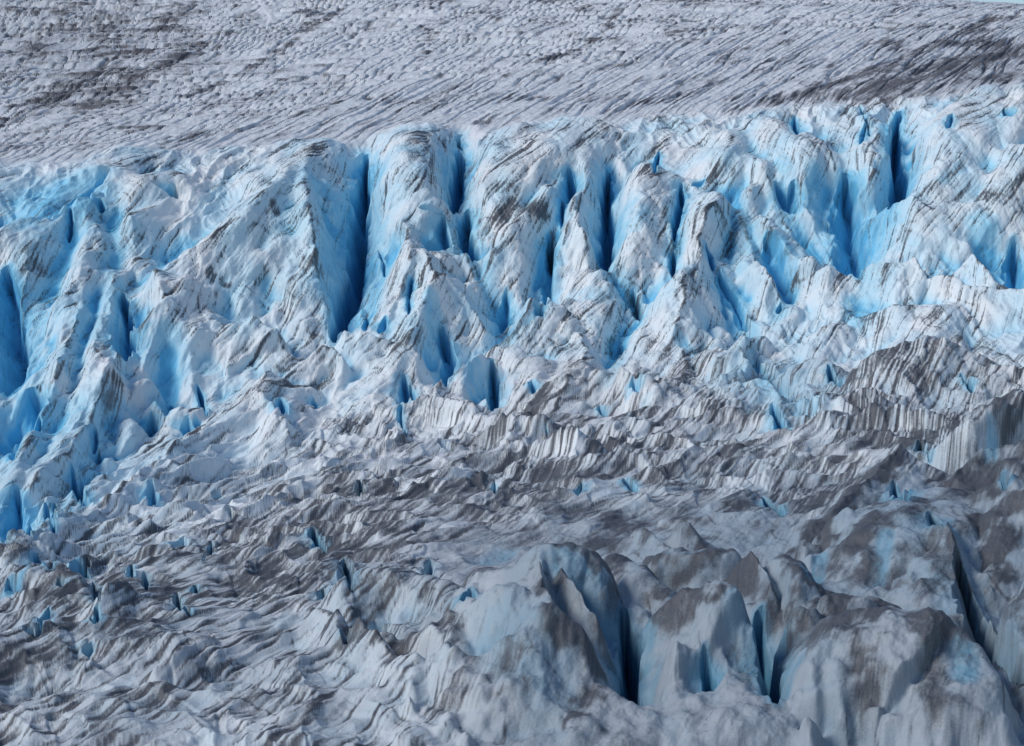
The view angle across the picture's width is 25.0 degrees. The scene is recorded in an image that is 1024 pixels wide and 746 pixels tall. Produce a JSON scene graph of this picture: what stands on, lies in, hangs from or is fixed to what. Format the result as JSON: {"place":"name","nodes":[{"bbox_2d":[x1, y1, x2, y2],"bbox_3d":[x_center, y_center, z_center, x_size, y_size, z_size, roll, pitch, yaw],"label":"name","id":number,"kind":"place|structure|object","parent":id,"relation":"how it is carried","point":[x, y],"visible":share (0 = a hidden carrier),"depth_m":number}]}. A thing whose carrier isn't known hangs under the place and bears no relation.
{"place":"outdoors","nodes":[
{"label":"outdoors","id":0,"kind":"place"},
{"bbox_2d":[0,368,1023,745],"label":"glacier ground","id":1,"kind":"structure","parent":0,"point":[238,554],"depth_m":371.42},
{"bbox_2d":[0,527,77,567],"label":"ice mound","id":2,"kind":"object","parent":1,"relation":"on","point":[37,545],"visible":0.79,"depth_m":374.24},
{"bbox_2d":[0,561,101,619],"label":"ice mound","id":3,"kind":"object","parent":1,"relation":"on","point":[60,588],"visible":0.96,"depth_m":341.01},
{"bbox_2d":[32,472,117,545],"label":"ice ridge","id":4,"kind":"structure","parent":1,"relation":"on","point":[66,519],"depth_m":408.45},
{"bbox_2d":[0,614,222,692],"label":"ice mound","id":5,"kind":"object","parent":1,"relation":"on","point":[57,653],"visible":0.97,"depth_m":307.18},
{"bbox_2d":[75,581,175,622],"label":"ice mound","id":6,"kind":"object","parent":1,"relation":"on","point":[125,599],"visible":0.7,"depth_m":331.15},
{"bbox_2d":[82,429,223,530],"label":"ice ridge","id":7,"kind":"structure","parent":1,"relation":"on","point":[156,480],"depth_m":420.86},
{"bbox_2d":[275,607,425,683],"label":"ice ridge","id":8,"kind":"structure","parent":1,"relation":"on","point":[359,646],"depth_m":306.37},
{"bbox_2d":[294,562,463,621],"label":"ice ridge","id":9,"kind":"structure","parent":1,"relation":"on","point":[395,590],"depth_m":325.19},
{"bbox_2d":[338,393,491,435],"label":"ice ridge","id":10,"kind":"structure","parent":1,"relation":"on","point":[426,413],"depth_m":460.52},
{"bbox_2d":[477,413,561,443],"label":"ice cliff","id":11,"kind":"structure","parent":1,"relation":"on","point":[539,424],"depth_m":439.94},
{"bbox_2d":[401,542,664,745],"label":"serac","id":12,"kind":"object","parent":1,"relation":"on","point":[519,644],"visible":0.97,"depth_m":292.66},
{"bbox_2d":[519,423,607,456],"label":"ice cliff","id":13,"kind":"structure","parent":1,"relation":"on","point":[567,436],"depth_m":422.31},
{"bbox_2d":[596,528,670,562],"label":"ice ridge","id":14,"kind":"structure","parent":1,"relation":"on","point":[638,544],"depth_m":346.56},
{"bbox_2d":[588,367,682,416],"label":"ice fin","id":15,"kind":"object","parent":1,"relation":"on","point":[623,386],"visible":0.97,"depth_m":459.33},
{"bbox_2d":[601,553,676,613],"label":"ice fin","id":16,"kind":"object","parent":1,"relation":"on","point":[642,584],"visible":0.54,"depth_m":315.82},
{"bbox_2d":[663,522,716,550],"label":"ice fin","id":17,"kind":"object","parent":1,"relation":"on","point":[686,536],"visible":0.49,"depth_m":345.94},
{"bbox_2d":[642,547,740,591],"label":"ice cliff","id":18,"kind":"structure","parent":1,"relation":"on","point":[677,569],"depth_m":325.54},
{"bbox_2d":[596,580,806,745],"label":"serac","id":19,"kind":"object","parent":1,"relation":"on","point":[698,672],"visible":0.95,"depth_m":292.78},
{"bbox_2d":[703,400,791,429],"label":"ice cliff","id":20,"kind":"structure","parent":1,"relation":"on","point":[761,418],"depth_m":438.04},
{"bbox_2d":[718,551,785,694],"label":"ice fin","id":21,"kind":"object","parent":1,"relation":"on","point":[752,581],"visible":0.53,"depth_m":315.05},
{"bbox_2d":[764,554,834,623],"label":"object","id":22,"kind":"object","parent":1,"relation":"on","point":[795,580],"visible":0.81,"depth_m":314.92},
{"bbox_2d":[770,606,828,701],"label":"ice fin","id":23,"kind":"object","parent":1,"relation":"on","point":[802,621],"visible":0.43,"depth_m":303.78},
{"bbox_2d":[752,443,945,566],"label":"ice ridge","id":24,"kind":"structure","parent":1,"relation":"on","point":[899,470],"depth_m":364.09},
{"bbox_2d":[800,593,902,614],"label":"ice cliff","id":25,"kind":"structure","parent":1,"relation":"on","point":[834,604],"depth_m":306.33},
{"bbox_2d":[804,402,955,430],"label":"ice cliff","id":26,"kind":"structure","parent":1,"relation":"on","point":[892,414],"depth_m":423.03},
{"bbox_2d":[793,487,994,605],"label":"serac","id":27,"kind":"object","parent":1,"relation":"on","point":[860,552],"visible":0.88,"depth_m":328.23},
{"bbox_2d":[772,606,1023,745],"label":"serac","id":28,"kind":"object","parent":1,"relation":"on","point":[928,676],"visible":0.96,"depth_m":281.88},
{"bbox_2d":[861,521,997,662],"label":"serac","id":29,"kind":"object","parent":1,"relation":"on","point":[938,575],"visible":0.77,"depth_m":316.75},
{"bbox_2d":[908,386,1023,465],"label":"ice cliff","id":30,"kind":"structure","parent":1,"relation":"on","point":[996,422],"depth_m":385.45},
{"bbox_2d":[936,439,1023,491],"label":"ice ridge","id":31,"kind":"structure","parent":1,"relation":"on","point":[981,467],"depth_m":355.41},
{"bbox_2d":[965,472,1023,512],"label":"ice ridge","id":32,"kind":"structure","parent":1,"relation":"on","point":[985,499],"depth_m":339.22},
{"bbox_2d":[978,488,1023,619],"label":"serac","id":33,"kind":"object","parent":1,"relation":"on","point":[1001,538],"visible":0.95,"depth_m":326.49},
{"bbox_2d":[991,581,1023,716],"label":"serac","id":34,"kind":"object","parent":1,"relation":"on","point":[1008,662],"visible":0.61,"depth_m":298.85},
{"bbox_2d":[0,0,1023,168],"bbox_3d":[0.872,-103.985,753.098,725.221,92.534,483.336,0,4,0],"label":"snowfield","id":35,"kind":"structure","parent":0,"point":[80,80],"depth_m":643.63},
{"bbox_2d":[0,98,1023,469],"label":"icefall ground","id":36,"kind":"structure","parent":0,"point":[932,246],"depth_m":518.10},
{"bbox_2d":[0,218,142,542],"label":"serac","id":37,"kind":"object","parent":36,"relation":"on","point":[73,407],"visible":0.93,"depth_m":454.69},
{"bbox_2d":[0,140,181,347],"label":"serac","id":38,"kind":"object","parent":36,"relation":"on","point":[38,237],"visible":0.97,"depth_m":505.16},
{"bbox_2d":[113,416,149,465],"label":"ice mound","id":39,"kind":"object","parent":36,"relation":"on","point":[130,434],"visible":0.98,"depth_m":448.10},
{"bbox_2d":[111,201,195,257],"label":"serac","id":40,"kind":"object","parent":36,"relation":"on","point":[138,232],"visible":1,"depth_m":510.98},
{"bbox_2d":[104,170,212,226],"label":"serac","id":41,"kind":"object","parent":36,"relation":"on","point":[133,192],"visible":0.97,"depth_m":522.12},
{"bbox_2d":[131,378,215,436],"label":"ice block","id":42,"kind":"structure","parent":36,"relation":"on","point":[154,416],"depth_m":458.67},
{"bbox_2d":[126,239,241,411],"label":"ice block","id":43,"kind":"structure","parent":36,"relation":"on","point":[171,345],"depth_m":478.66},
{"bbox_2d":[119,371,323,466],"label":"ice ridge","id":44,"kind":"structure","parent":36,"relation":"on","point":[266,413],"depth_m":455.23},
{"bbox_2d":[177,316,297,410],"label":"ice fin","id":45,"kind":"object","parent":36,"relation":"on","point":[252,346],"visible":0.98,"depth_m":479.06},
{"bbox_2d":[162,138,368,361],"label":"serac","id":46,"kind":"object","parent":36,"relation":"on","point":[280,247],"visible":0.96,"depth_m":506.53},
{"bbox_2d":[282,345,353,398],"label":"ice fin","id":47,"kind":"object","parent":36,"relation":"on","point":[326,371],"visible":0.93,"depth_m":479.32},
{"bbox_2d":[334,329,391,375],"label":"serac","id":48,"kind":"object","parent":36,"relation":"on","point":[361,350],"visible":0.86,"depth_m":485.52},
{"bbox_2d":[351,122,469,338],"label":"serac","id":49,"kind":"object","parent":36,"relation":"on","point":[415,182],"visible":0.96,"depth_m":523.11},
{"bbox_2d":[327,248,504,409],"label":"serac","id":50,"kind":"object","parent":36,"relation":"on","point":[441,325],"visible":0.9,"depth_m":492.44},
{"bbox_2d":[428,354,503,410],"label":"ice block","id":51,"kind":"structure","parent":36,"relation":"on","point":[477,379],"depth_m":479.24},
{"bbox_2d":[453,228,478,282],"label":"ice fin","id":52,"kind":"object","parent":36,"relation":"on","point":[471,270],"visible":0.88,"depth_m":514.59},
{"bbox_2d":[459,355,557,414],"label":"ice mound","id":53,"kind":"object","parent":36,"relation":"on","point":[519,383],"visible":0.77,"depth_m":468.11},
{"bbox_2d":[461,168,576,334],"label":"ice fin","id":54,"kind":"object","parent":36,"relation":"on","point":[516,261],"visible":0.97,"depth_m":518.26},
{"bbox_2d":[484,297,584,378],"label":"ice fin","id":55,"kind":"object","parent":36,"relation":"on","point":[548,329],"visible":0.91,"depth_m":491.36},
{"bbox_2d":[472,332,607,435],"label":"ice ridge","id":56,"kind":"structure","parent":36,"relation":"on","point":[562,395],"depth_m":461.56},
{"bbox_2d":[456,115,638,261],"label":"serac","id":57,"kind":"object","parent":36,"relation":"on","point":[518,166],"visible":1,"depth_m":538.06},
{"bbox_2d":[532,182,605,304],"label":"ice fin","id":58,"kind":"object","parent":36,"relation":"on","point":[577,244],"visible":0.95,"depth_m":519.08},
{"bbox_2d":[555,267,626,368],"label":"ice mound","id":59,"kind":"object","parent":36,"relation":"on","point":[598,307],"visible":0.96,"depth_m":503.30},
{"bbox_2d":[574,145,615,263],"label":"serac","id":60,"kind":"object","parent":36,"relation":"on","point":[590,169],"visible":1,"depth_m":541.27},
{"bbox_2d":[606,162,691,317],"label":"serac","id":61,"kind":"object","parent":36,"relation":"on","point":[649,205],"visible":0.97,"depth_m":522.64},
{"bbox_2d":[666,223,674,249],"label":"ice fin","id":62,"kind":"object","parent":61,"relation":"on","point":[669,232],"visible":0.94,"depth_m":521.61},
{"bbox_2d":[607,326,695,390],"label":"ice fin","id":63,"kind":"object","parent":36,"relation":"on","point":[679,372],"visible":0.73,"depth_m":481.73},
{"bbox_2d":[616,260,724,378],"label":"serac","id":64,"kind":"object","parent":36,"relation":"on","point":[681,309],"visible":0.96,"depth_m":493.71},
{"bbox_2d":[651,179,735,301],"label":"serac","id":65,"kind":"object","parent":36,"relation":"on","point":[705,229],"visible":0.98,"depth_m":517.49},
{"bbox_2d":[673,124,755,205],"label":"serac","id":66,"kind":"object","parent":36,"relation":"on","point":[717,156],"visible":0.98,"depth_m":543.90},
{"bbox_2d":[728,335,773,370],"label":"ice block","id":67,"kind":"structure","parent":36,"relation":"on","point":[756,349],"depth_m":484.41},
{"bbox_2d":[715,265,792,340],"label":"ice ridge","id":68,"kind":"structure","parent":36,"relation":"on","point":[743,315],"depth_m":504.68},
{"bbox_2d":[729,207,804,330],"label":"ice ridge","id":69,"kind":"structure","parent":36,"relation":"on","point":[754,277],"depth_m":509.56},
{"bbox_2d":[664,346,891,439],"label":"ice ridge","id":70,"kind":"structure","parent":36,"relation":"on","point":[732,375],"depth_m":446.30},
{"bbox_2d":[751,215,808,295],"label":"ice ridge","id":71,"kind":"structure","parent":36,"relation":"on","point":[784,253],"depth_m":519.34},
{"bbox_2d":[734,152,826,257],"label":"serac","id":72,"kind":"object","parent":36,"relation":"on","point":[762,185],"visible":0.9,"depth_m":532.24},
{"bbox_2d":[740,115,831,233],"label":"serac","id":73,"kind":"object","parent":36,"relation":"on","point":[800,161],"visible":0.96,"depth_m":537.84},
{"bbox_2d":[782,256,821,303],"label":"ice fin","id":74,"kind":"object","parent":36,"relation":"on","point":[806,267],"visible":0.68,"depth_m":509.49},
{"bbox_2d":[772,323,856,395],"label":"ice mound","id":75,"kind":"object","parent":36,"relation":"on","point":[821,350],"visible":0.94,"depth_m":480.85},
{"bbox_2d":[815,137,859,255],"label":"ice block","id":76,"kind":"structure","parent":36,"relation":"on","point":[836,159],"depth_m":538.66},
{"bbox_2d":[790,257,929,333],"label":"ice fin","id":77,"kind":"object","parent":36,"relation":"on","point":[826,295],"visible":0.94,"depth_m":499.77},
{"bbox_2d":[809,304,925,354],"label":"ice ridge","id":78,"kind":"structure","parent":36,"relation":"on","point":[872,329],"depth_m":487.85},
{"bbox_2d":[829,112,907,246],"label":"ice fin","id":79,"kind":"object","parent":36,"relation":"on","point":[874,178],"visible":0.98,"depth_m":541.18},
{"bbox_2d":[819,195,1001,277],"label":"ice block","id":80,"kind":"structure","parent":36,"relation":"on","point":[875,233],"depth_m":520.18},
{"bbox_2d":[810,335,1023,408],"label":"ice mound","id":81,"kind":"object","parent":36,"relation":"on","point":[926,366],"visible":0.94,"depth_m":452.01},
{"bbox_2d":[858,300,978,362],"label":"ice ridge","id":82,"kind":"structure","parent":36,"relation":"on","point":[954,321],"depth_m":482.59},
{"bbox_2d":[903,82,1023,206],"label":"serac","id":83,"kind":"object","parent":36,"relation":"on","point":[961,142],"visible":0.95,"depth_m":534.51},
{"bbox_2d":[924,275,1023,329],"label":"ice ridge","id":84,"kind":"structure","parent":36,"relation":"on","point":[990,307],"depth_m":488.82},
{"bbox_2d":[952,254,1008,289],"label":"ice fin","id":85,"kind":"object","parent":36,"relation":"on","point":[972,270],"visible":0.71,"depth_m":497.35},
{"bbox_2d":[974,143,1023,264],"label":"serac","id":86,"kind":"object","parent":36,"relation":"on","point":[1000,198],"visible":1,"depth_m":518.83},
{"bbox_2d":[979,83,1023,143],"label":"serac","id":87,"kind":"object","parent":36,"relation":"on","point":[1009,105],"visible":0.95,"depth_m":549.47},
{"bbox_2d":[964,0,1023,3],"label":"sky","id":88,"kind":"structure","parent":0,"point":[1010,1]}
]}

